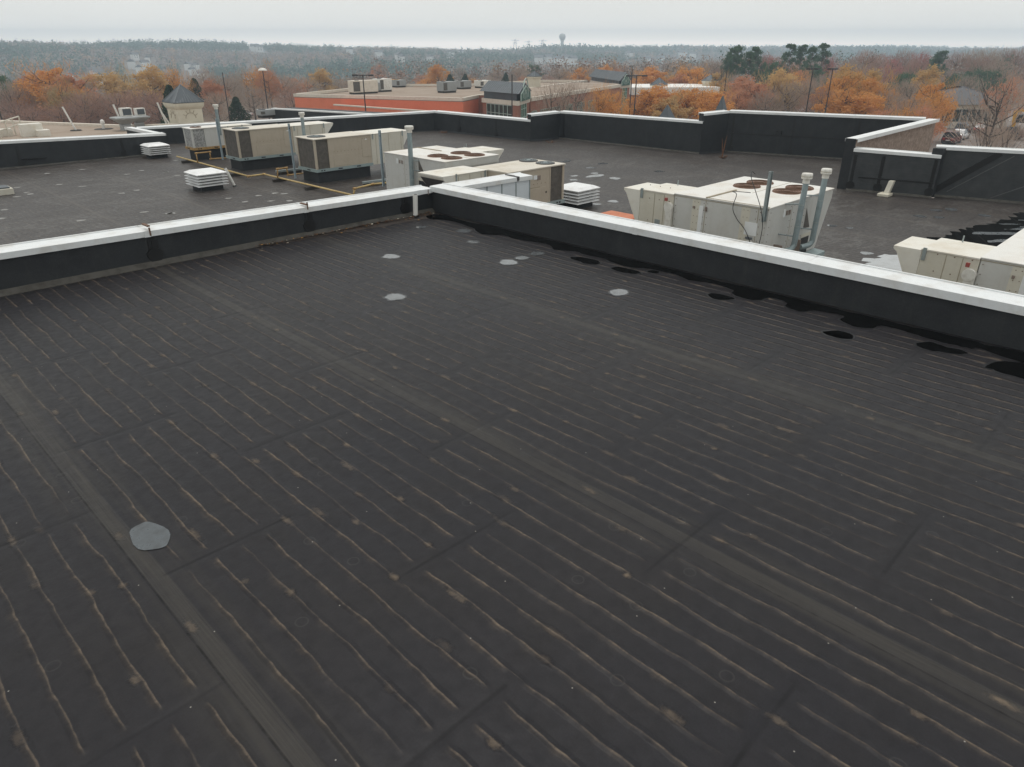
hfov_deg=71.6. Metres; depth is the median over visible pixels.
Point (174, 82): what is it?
autumn tree
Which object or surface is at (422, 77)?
autumn tree
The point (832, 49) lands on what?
distant forest
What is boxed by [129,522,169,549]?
silt patch
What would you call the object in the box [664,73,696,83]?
autumn tree
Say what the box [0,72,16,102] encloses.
evergreen tree
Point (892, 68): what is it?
autumn tree
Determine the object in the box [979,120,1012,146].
autumn tree
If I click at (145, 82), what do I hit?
autumn tree
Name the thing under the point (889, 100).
autumn tree
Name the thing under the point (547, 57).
hillside house
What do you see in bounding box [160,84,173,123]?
evergreen tree
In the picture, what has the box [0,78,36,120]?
autumn tree
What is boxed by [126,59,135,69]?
hillside house
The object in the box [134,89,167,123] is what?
autumn tree
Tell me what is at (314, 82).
autumn tree
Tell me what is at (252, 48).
hillside house
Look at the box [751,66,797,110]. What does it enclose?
autumn tree
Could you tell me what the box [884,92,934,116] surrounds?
autumn tree
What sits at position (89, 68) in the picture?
hillside house
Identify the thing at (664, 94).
autumn tree
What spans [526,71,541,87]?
roof tower
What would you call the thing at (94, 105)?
autumn tree
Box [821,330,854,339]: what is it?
rain puddle
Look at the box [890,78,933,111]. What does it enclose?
autumn tree
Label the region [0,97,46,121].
autumn tree
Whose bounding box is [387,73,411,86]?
autumn tree
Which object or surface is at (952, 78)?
evergreen tree
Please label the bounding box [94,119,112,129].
vent pipe
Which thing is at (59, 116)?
autumn tree
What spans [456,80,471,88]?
rooftop unit
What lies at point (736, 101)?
autumn tree
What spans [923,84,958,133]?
autumn tree
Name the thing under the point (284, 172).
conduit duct
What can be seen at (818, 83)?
autumn tree
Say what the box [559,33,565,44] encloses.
water tower
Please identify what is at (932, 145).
parking lot
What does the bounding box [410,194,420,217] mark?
vent pipe
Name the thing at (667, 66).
woodland
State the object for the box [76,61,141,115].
autumn tree
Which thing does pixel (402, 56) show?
hillside house
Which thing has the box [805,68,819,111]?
light pole
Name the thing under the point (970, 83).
autumn tree
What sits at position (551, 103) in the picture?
autumn tree
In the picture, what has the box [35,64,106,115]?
autumn tree
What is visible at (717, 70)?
autumn tree
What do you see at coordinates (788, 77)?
autumn tree
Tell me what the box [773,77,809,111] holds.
autumn tree
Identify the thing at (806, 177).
flue pipe
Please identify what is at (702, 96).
autumn tree
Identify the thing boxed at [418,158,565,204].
rooftop unit
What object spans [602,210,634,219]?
plastic cover
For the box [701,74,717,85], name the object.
roof tower
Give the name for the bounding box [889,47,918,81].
autumn tree
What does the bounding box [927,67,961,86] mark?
autumn tree
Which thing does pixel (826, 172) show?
flue pipe
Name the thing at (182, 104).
roof tower
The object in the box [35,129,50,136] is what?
equipment box
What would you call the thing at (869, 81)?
autumn tree
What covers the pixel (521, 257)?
rain puddle
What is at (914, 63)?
autumn tree
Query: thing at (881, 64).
autumn tree
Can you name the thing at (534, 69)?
evergreen tree
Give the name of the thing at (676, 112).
autumn tree
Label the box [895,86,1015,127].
hip roofed building
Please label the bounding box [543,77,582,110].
autumn tree
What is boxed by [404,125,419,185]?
flue pipe
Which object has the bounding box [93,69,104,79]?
hillside house
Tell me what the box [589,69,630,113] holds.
brick pavilion
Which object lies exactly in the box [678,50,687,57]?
hillside house
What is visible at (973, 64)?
autumn tree
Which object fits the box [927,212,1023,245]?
rain puddle
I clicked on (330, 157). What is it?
rooftop unit
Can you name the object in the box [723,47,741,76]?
pine tree
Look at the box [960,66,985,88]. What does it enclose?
evergreen tree
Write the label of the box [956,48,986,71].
autumn tree
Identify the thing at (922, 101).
autumn tree
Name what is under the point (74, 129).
vent pipe
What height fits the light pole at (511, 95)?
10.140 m
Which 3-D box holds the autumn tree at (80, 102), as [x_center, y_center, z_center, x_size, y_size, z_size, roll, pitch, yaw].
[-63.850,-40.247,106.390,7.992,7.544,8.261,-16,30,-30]
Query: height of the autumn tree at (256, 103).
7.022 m
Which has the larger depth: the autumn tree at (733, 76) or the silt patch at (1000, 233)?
the autumn tree at (733, 76)
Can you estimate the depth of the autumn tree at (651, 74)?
170.12 m
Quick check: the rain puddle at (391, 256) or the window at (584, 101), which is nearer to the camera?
the rain puddle at (391, 256)
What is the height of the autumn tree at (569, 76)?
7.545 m
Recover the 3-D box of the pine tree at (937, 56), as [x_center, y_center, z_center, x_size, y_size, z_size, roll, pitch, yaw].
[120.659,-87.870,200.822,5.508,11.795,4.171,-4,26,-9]
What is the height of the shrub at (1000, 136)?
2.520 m
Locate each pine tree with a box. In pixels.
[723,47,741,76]
[731,44,745,84]
[739,50,757,77]
[747,46,764,78]
[779,44,799,73]
[794,44,808,69]
[803,46,819,75]
[811,43,832,72]
[933,50,949,74]
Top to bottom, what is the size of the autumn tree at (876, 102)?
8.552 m
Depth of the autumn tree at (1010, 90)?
116.45 m
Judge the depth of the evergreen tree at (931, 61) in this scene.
199.28 m
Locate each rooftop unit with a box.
[182,123,251,159]
[221,121,332,170]
[256,109,274,117]
[295,128,406,182]
[348,80,377,93]
[372,78,391,91]
[383,144,503,189]
[392,79,405,87]
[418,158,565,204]
[437,81,456,92]
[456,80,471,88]
[474,80,490,87]
[624,176,833,255]
[893,228,1023,294]
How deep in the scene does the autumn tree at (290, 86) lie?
150.35 m
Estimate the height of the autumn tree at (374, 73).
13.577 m
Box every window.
[486,103,510,116]
[521,103,526,117]
[577,101,584,111]
[621,88,626,103]
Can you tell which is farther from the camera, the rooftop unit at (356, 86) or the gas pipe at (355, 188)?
the rooftop unit at (356, 86)
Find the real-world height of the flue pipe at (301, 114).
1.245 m
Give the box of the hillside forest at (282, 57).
[0,38,1023,113]
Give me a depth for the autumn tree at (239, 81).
151.76 m
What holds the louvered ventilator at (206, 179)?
on the flat roofed building at (462, 504)
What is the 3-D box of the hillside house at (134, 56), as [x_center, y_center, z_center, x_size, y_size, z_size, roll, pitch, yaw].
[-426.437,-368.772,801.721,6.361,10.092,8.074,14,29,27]
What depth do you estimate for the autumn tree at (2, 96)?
116.36 m
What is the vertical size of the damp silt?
0.001 m
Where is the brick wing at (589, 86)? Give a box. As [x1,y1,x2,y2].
[477,82,621,113]
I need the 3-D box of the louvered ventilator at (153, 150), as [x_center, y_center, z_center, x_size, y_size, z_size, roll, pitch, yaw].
[-17.982,-11.772,35.815,1.079,0.690,1.079,-23,34,-40]
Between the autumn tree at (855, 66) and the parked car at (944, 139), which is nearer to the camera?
the parked car at (944, 139)
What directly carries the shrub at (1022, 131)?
on the parking lot
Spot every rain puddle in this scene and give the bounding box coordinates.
[381,254,400,258]
[382,293,406,300]
[426,214,1023,362]
[456,229,472,232]
[466,240,479,243]
[498,259,517,264]
[514,256,529,259]
[528,251,544,255]
[569,257,601,264]
[586,174,603,177]
[608,289,629,295]
[610,266,642,273]
[646,270,660,273]
[705,293,735,299]
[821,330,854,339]
[862,254,901,271]
[913,341,969,354]
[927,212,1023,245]
[982,360,1023,379]
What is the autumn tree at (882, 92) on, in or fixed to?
on the pavement
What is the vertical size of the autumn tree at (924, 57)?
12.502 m
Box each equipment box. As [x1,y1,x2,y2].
[0,128,13,136]
[17,123,42,136]
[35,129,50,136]
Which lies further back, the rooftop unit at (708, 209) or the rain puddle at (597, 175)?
the rain puddle at (597, 175)
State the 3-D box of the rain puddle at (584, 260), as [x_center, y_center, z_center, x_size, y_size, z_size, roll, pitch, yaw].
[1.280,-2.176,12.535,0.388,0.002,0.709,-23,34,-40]
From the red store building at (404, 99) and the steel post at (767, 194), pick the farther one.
the red store building at (404, 99)
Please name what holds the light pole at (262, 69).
on the road
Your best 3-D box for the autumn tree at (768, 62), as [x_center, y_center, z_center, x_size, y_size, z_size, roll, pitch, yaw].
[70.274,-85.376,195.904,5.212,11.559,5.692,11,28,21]
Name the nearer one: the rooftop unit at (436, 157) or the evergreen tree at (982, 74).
the rooftop unit at (436, 157)
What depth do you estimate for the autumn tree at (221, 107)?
121.52 m
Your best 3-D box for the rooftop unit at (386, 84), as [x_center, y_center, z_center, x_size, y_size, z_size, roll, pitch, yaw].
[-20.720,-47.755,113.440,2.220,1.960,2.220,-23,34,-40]
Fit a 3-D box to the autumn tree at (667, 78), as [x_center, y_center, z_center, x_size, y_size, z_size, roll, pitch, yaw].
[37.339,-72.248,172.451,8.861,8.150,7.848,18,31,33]
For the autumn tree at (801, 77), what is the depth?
131.13 m
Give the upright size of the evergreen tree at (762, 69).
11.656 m
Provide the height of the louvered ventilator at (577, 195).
0.732 m
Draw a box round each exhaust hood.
[109,107,137,130]
[133,108,149,126]
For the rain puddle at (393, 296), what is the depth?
10.72 m
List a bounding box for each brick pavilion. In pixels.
[480,78,530,117]
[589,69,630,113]
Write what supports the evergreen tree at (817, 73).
on the pavement
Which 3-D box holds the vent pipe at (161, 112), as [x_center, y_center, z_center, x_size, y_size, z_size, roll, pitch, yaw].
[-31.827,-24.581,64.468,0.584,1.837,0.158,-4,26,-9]
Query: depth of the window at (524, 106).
93.97 m
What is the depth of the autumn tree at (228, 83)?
142.66 m
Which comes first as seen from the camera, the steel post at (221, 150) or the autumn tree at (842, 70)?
the steel post at (221, 150)
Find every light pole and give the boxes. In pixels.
[222,72,230,120]
[258,68,269,118]
[352,74,373,110]
[511,74,512,116]
[626,75,646,114]
[629,70,632,114]
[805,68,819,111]
[825,68,838,112]
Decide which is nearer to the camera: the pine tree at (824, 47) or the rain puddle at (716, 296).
the rain puddle at (716, 296)
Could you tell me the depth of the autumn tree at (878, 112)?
90.83 m
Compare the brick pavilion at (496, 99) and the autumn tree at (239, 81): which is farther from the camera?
the autumn tree at (239, 81)
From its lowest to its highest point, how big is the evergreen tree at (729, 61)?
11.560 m
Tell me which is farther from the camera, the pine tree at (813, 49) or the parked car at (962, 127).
the pine tree at (813, 49)
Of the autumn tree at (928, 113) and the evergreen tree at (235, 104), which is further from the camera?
the evergreen tree at (235, 104)
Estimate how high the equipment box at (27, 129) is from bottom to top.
0.950 m
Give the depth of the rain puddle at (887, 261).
18.66 m
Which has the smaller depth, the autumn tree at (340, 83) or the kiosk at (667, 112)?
the kiosk at (667, 112)
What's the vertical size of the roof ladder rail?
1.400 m
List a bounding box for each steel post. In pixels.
[215,119,223,159]
[288,123,296,177]
[378,130,384,186]
[761,171,773,221]
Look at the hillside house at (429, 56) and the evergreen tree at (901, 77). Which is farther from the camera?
the hillside house at (429, 56)
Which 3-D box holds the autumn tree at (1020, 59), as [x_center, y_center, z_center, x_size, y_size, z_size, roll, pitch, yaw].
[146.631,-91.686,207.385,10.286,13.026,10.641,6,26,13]
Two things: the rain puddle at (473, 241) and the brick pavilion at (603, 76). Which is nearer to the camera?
the rain puddle at (473, 241)
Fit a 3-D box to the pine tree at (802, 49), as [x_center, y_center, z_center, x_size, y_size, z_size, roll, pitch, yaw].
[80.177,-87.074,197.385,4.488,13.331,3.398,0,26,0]
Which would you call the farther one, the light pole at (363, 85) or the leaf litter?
the light pole at (363, 85)
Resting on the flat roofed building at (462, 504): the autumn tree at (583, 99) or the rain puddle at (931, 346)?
the rain puddle at (931, 346)
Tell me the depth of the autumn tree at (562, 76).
196.47 m
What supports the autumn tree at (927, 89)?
on the parking lot
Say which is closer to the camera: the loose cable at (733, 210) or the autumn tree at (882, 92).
the loose cable at (733, 210)
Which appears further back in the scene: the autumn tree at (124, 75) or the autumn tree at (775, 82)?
the autumn tree at (124, 75)
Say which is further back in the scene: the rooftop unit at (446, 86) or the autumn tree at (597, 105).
the rooftop unit at (446, 86)
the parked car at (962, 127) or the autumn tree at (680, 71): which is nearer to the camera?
the parked car at (962, 127)
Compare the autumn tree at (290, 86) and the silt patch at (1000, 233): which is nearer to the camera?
the silt patch at (1000, 233)
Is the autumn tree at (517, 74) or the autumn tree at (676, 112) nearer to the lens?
the autumn tree at (676, 112)
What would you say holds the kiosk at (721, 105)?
on the pavement
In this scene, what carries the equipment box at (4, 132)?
on the gravel roofed shop
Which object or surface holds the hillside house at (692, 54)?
on the ground
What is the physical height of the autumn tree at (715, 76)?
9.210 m
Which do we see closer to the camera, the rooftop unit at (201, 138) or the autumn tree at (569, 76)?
the rooftop unit at (201, 138)
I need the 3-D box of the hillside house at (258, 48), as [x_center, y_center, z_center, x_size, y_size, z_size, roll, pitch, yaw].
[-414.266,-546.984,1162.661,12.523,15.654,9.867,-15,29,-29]
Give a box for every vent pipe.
[62,107,82,130]
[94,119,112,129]
[157,102,166,123]
[224,168,237,186]
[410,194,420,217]
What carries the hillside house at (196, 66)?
on the ground
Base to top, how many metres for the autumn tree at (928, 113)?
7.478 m
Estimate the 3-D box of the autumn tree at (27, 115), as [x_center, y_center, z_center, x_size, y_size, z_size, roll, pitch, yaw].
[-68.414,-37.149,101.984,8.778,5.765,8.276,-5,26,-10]
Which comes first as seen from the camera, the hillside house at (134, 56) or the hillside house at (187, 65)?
the hillside house at (187, 65)
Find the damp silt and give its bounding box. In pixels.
[261,213,434,245]
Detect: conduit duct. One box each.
[275,168,301,174]
[362,179,385,185]
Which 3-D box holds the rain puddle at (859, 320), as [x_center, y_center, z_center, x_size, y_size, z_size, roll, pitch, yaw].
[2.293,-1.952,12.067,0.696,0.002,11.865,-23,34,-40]
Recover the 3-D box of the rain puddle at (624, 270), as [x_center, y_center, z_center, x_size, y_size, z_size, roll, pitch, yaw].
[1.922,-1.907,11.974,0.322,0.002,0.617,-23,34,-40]
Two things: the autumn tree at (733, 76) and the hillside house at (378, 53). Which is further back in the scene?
the hillside house at (378, 53)
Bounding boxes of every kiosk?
[659,105,674,117]
[715,96,726,110]
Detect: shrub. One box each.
[981,130,1015,143]
[1003,126,1023,139]
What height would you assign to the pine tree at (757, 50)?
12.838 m
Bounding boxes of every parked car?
[941,130,961,143]
[955,122,971,132]
[955,129,969,139]
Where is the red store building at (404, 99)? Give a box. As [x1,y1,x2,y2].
[293,80,587,113]
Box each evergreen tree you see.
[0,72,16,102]
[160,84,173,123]
[187,78,207,112]
[229,96,251,120]
[446,74,454,80]
[461,73,467,79]
[501,72,508,81]
[524,61,544,75]
[718,52,734,84]
[754,54,769,83]
[758,56,786,86]
[797,61,811,82]
[805,64,828,89]
[889,70,910,90]
[891,68,920,92]
[921,54,949,79]
[942,73,969,87]
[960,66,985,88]
[970,65,996,89]
[975,67,1006,95]
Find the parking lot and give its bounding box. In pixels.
[929,107,1023,197]
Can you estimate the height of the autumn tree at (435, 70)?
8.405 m
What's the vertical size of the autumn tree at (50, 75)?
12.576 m
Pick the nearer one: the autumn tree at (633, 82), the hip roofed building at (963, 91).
the hip roofed building at (963, 91)
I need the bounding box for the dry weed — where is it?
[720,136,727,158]
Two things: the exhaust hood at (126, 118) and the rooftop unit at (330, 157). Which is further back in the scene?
the exhaust hood at (126, 118)
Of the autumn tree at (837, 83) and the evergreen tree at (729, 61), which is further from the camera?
the evergreen tree at (729, 61)
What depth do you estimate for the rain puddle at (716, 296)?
10.74 m
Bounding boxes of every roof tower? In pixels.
[162,84,203,123]
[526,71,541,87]
[650,77,667,86]
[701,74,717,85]
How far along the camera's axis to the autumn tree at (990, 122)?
93.77 m
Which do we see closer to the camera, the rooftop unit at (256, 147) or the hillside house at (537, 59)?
the rooftop unit at (256, 147)
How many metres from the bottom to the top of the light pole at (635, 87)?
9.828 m
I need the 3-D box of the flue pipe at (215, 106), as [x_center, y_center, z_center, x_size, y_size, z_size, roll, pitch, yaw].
[-13.400,-12.010,32.313,0.256,1.325,0.256,-23,34,-40]
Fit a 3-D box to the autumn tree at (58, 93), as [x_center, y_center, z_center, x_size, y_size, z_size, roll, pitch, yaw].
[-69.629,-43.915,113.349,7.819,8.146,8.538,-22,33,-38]
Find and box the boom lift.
[1004,109,1023,139]
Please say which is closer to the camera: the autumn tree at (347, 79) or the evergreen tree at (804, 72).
the evergreen tree at (804, 72)
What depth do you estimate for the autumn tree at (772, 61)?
198.37 m
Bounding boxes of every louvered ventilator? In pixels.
[140,142,170,158]
[184,167,228,191]
[559,182,599,208]
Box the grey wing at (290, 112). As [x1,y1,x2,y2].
[271,107,386,118]
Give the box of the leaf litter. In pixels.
[256,211,438,246]
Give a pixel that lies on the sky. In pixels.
(488, 24)
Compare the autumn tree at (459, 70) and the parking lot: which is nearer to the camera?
the parking lot
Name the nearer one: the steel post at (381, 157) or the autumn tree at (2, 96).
the steel post at (381, 157)
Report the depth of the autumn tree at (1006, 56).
210.41 m
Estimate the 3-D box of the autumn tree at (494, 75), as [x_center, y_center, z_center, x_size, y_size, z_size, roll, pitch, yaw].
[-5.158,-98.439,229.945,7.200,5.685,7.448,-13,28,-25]
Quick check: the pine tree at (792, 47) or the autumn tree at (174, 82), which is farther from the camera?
the pine tree at (792, 47)
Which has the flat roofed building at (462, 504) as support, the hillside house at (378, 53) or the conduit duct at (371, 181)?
the conduit duct at (371, 181)
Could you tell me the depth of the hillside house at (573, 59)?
958.89 m
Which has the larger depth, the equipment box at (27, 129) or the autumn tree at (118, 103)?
the autumn tree at (118, 103)
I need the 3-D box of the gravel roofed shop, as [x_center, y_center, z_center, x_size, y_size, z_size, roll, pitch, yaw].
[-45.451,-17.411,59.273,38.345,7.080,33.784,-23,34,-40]
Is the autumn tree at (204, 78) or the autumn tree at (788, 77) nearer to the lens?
the autumn tree at (788, 77)
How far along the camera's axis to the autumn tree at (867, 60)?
206.42 m
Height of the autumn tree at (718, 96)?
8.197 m
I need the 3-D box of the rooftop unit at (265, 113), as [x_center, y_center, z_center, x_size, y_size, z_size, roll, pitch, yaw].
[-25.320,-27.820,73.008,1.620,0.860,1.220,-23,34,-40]
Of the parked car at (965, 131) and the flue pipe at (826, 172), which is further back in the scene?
the parked car at (965, 131)
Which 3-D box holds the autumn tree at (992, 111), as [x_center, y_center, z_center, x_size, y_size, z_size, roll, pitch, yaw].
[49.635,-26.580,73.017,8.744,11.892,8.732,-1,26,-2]
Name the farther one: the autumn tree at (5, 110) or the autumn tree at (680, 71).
the autumn tree at (680, 71)
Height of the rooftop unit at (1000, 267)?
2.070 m
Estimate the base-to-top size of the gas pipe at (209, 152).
0.462 m
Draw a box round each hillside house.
[88,67,98,76]
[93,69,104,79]
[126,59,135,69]
[130,52,139,60]
[135,64,142,73]
[139,60,150,69]
[184,62,191,70]
[188,67,196,75]
[192,63,199,70]
[249,44,254,51]
[254,44,263,51]
[346,47,352,53]
[375,50,382,57]
[397,54,404,61]
[426,54,433,61]
[447,50,454,57]
[534,55,542,63]
[543,54,552,62]
[557,56,564,64]
[568,56,577,64]
[625,51,633,58]
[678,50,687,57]
[689,52,696,57]
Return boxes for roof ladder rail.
[0,116,20,137]
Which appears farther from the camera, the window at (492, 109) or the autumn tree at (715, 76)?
the autumn tree at (715, 76)
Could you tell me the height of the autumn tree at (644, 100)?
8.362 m
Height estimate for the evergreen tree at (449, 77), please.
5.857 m
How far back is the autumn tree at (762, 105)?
114.56 m
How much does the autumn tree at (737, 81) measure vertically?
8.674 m
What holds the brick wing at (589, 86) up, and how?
on the ground
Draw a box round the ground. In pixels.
[0,50,1023,123]
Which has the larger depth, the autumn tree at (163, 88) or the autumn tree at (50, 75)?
the autumn tree at (163, 88)
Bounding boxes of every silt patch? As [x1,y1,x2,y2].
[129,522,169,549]
[972,232,1015,234]
[988,239,1006,241]
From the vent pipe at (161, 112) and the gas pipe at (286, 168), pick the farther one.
the vent pipe at (161, 112)
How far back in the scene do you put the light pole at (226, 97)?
104.44 m
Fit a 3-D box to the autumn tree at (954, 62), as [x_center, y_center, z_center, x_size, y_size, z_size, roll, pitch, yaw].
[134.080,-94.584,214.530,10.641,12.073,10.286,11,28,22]
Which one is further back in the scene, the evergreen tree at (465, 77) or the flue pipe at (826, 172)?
the evergreen tree at (465, 77)
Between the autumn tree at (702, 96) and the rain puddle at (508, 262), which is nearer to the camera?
the rain puddle at (508, 262)
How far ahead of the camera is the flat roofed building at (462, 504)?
6.45 m
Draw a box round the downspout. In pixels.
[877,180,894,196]
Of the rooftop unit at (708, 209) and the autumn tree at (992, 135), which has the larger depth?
the autumn tree at (992, 135)
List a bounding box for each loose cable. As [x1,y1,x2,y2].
[732,191,750,241]
[751,171,762,243]
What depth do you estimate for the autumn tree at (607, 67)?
203.87 m
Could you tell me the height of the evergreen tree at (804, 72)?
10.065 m
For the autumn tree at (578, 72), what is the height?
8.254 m
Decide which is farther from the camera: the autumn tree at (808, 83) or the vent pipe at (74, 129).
the autumn tree at (808, 83)
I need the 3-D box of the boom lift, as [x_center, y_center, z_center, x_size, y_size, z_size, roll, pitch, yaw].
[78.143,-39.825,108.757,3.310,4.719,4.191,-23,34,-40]
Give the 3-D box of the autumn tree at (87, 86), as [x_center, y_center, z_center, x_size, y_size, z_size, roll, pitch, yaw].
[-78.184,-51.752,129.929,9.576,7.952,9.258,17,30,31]
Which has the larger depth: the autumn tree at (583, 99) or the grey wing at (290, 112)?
the autumn tree at (583, 99)
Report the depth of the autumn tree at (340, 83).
170.44 m
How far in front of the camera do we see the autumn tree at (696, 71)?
159.58 m
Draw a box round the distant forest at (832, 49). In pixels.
[461,43,1023,57]
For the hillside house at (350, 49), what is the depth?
1193.83 m
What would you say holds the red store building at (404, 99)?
on the ground
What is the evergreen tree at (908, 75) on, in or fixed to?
on the pavement
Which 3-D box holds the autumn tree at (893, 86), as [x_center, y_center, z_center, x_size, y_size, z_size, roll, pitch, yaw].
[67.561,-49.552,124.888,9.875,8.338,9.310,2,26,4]
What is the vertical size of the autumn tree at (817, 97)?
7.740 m
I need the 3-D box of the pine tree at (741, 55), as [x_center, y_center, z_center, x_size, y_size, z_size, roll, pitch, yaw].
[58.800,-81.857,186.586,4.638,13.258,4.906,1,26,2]
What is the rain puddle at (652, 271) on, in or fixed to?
on the flat roofed building at (462, 504)
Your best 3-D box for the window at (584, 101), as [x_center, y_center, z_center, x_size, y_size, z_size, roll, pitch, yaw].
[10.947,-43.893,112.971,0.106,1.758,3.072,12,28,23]
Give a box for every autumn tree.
[0,71,40,116]
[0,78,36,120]
[0,88,45,119]
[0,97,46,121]
[4,63,65,106]
[5,56,88,114]
[6,105,62,121]
[27,73,89,121]
[33,102,94,123]
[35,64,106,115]
[45,82,100,122]
[57,89,115,123]
[60,85,122,123]
[73,82,112,111]
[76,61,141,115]
[87,90,151,124]
[102,71,144,106]
[108,86,164,124]
[119,63,175,116]
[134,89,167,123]
[152,75,176,98]
[154,65,195,93]
[183,67,226,100]
[194,78,233,113]
[202,91,236,121]
[209,72,248,110]
[227,65,265,111]
[233,84,275,119]
[240,59,277,108]
[251,63,284,107]
[266,73,302,105]
[272,88,300,107]
[278,73,312,101]
[293,77,324,92]
[304,67,340,93]
[320,78,347,93]
[337,78,355,87]
[366,64,389,79]
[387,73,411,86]
[412,73,427,86]
[413,77,437,86]
[423,63,453,83]
[453,65,467,80]
[486,72,502,80]
[509,66,530,81]
[530,79,569,112]
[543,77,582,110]
[548,69,573,79]
[555,78,595,111]
[556,70,576,79]
[569,67,590,82]
[582,82,618,113]
[584,68,593,82]
[596,86,629,114]
[599,64,612,70]
[621,85,662,116]
[628,66,652,83]
[630,65,670,83]
[631,83,683,115]
[651,86,696,118]
[660,69,679,82]
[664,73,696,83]
[666,75,712,116]
[668,60,703,83]
[674,80,730,118]
[681,63,711,83]
[690,83,740,119]
[698,57,723,77]
[700,70,733,94]
[705,68,731,92]
[712,75,770,109]
[719,73,744,93]
[725,77,755,109]
[735,73,779,110]
[742,89,786,111]
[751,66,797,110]
[756,67,801,110]
[759,57,774,79]
[760,55,781,71]
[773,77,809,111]
[782,68,810,111]
[784,61,814,110]
[789,78,830,111]
[793,85,842,112]
[798,74,830,112]
[807,61,873,112]
[811,76,876,114]
[813,63,875,112]
[819,56,840,82]
[834,59,865,75]
[835,84,890,114]
[843,64,887,113]
[847,49,880,80]
[860,62,898,105]
[863,54,891,84]
[867,103,902,115]
[869,70,898,114]
[873,88,910,114]
[879,52,904,86]
[884,79,922,111]
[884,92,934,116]
[888,97,920,116]
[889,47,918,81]
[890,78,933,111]
[900,56,929,88]
[901,69,959,124]
[901,86,952,122]
[903,99,951,143]
[906,49,932,81]
[908,63,944,91]
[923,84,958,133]
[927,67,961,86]
[941,51,973,86]
[941,68,1023,146]
[950,75,982,90]
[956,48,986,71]
[960,54,995,83]
[966,96,1011,146]
[970,45,1004,85]
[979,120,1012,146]
[980,65,1023,126]
[982,54,1021,95]
[982,120,1023,148]
[988,46,1022,72]
[996,47,1023,86]
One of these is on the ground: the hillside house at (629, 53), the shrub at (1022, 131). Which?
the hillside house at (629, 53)
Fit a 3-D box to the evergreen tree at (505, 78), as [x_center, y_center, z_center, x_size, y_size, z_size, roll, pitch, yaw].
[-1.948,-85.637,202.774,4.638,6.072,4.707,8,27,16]
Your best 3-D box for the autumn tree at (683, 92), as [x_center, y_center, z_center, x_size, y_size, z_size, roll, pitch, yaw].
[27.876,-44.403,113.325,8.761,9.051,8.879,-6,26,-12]
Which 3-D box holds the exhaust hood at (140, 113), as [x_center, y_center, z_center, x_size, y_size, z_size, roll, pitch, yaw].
[-32.284,-22.920,61.264,1.530,1.575,1.530,-23,34,-40]
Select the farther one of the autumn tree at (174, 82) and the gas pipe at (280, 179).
the autumn tree at (174, 82)
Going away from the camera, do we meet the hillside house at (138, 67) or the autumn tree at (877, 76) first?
the autumn tree at (877, 76)
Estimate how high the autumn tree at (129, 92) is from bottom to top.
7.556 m
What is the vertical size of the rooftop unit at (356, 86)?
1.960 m
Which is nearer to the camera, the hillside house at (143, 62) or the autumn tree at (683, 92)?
the autumn tree at (683, 92)
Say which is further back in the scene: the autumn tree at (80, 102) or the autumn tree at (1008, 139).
the autumn tree at (80, 102)
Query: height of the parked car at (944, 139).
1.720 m
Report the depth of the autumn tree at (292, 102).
124.50 m
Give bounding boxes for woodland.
[2,48,1023,114]
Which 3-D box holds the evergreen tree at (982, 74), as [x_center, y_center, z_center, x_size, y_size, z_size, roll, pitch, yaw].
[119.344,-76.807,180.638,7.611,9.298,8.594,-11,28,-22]
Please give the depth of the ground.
718.02 m
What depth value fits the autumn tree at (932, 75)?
136.83 m
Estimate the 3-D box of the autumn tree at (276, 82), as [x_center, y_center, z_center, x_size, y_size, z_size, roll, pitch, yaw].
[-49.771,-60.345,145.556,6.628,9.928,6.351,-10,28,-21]
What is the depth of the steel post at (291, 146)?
28.08 m
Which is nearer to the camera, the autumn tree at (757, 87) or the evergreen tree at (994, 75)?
the autumn tree at (757, 87)
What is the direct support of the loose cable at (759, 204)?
hanging from the steel post at (767, 194)
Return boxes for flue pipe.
[212,104,221,134]
[298,112,305,135]
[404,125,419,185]
[778,172,812,249]
[799,168,831,249]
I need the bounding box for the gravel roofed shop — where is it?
[0,120,228,139]
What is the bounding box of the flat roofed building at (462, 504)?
[0,110,1023,766]
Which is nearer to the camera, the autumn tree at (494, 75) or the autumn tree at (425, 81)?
the autumn tree at (425, 81)
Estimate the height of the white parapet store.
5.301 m
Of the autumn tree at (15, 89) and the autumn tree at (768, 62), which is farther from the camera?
the autumn tree at (768, 62)
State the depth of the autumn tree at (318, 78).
169.20 m
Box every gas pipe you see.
[176,156,352,195]
[194,151,226,162]
[276,167,302,177]
[352,182,385,193]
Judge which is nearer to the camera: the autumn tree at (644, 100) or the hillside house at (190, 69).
the autumn tree at (644, 100)
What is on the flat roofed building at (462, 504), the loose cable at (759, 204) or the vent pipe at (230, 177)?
the vent pipe at (230, 177)
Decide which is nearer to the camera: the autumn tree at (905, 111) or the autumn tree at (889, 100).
the autumn tree at (905, 111)
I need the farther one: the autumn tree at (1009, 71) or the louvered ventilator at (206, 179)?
the autumn tree at (1009, 71)
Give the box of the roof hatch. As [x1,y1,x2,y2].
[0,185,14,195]
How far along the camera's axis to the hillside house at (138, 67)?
705.46 m
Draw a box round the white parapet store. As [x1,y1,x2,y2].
[629,84,719,109]
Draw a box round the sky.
[0,0,1023,49]

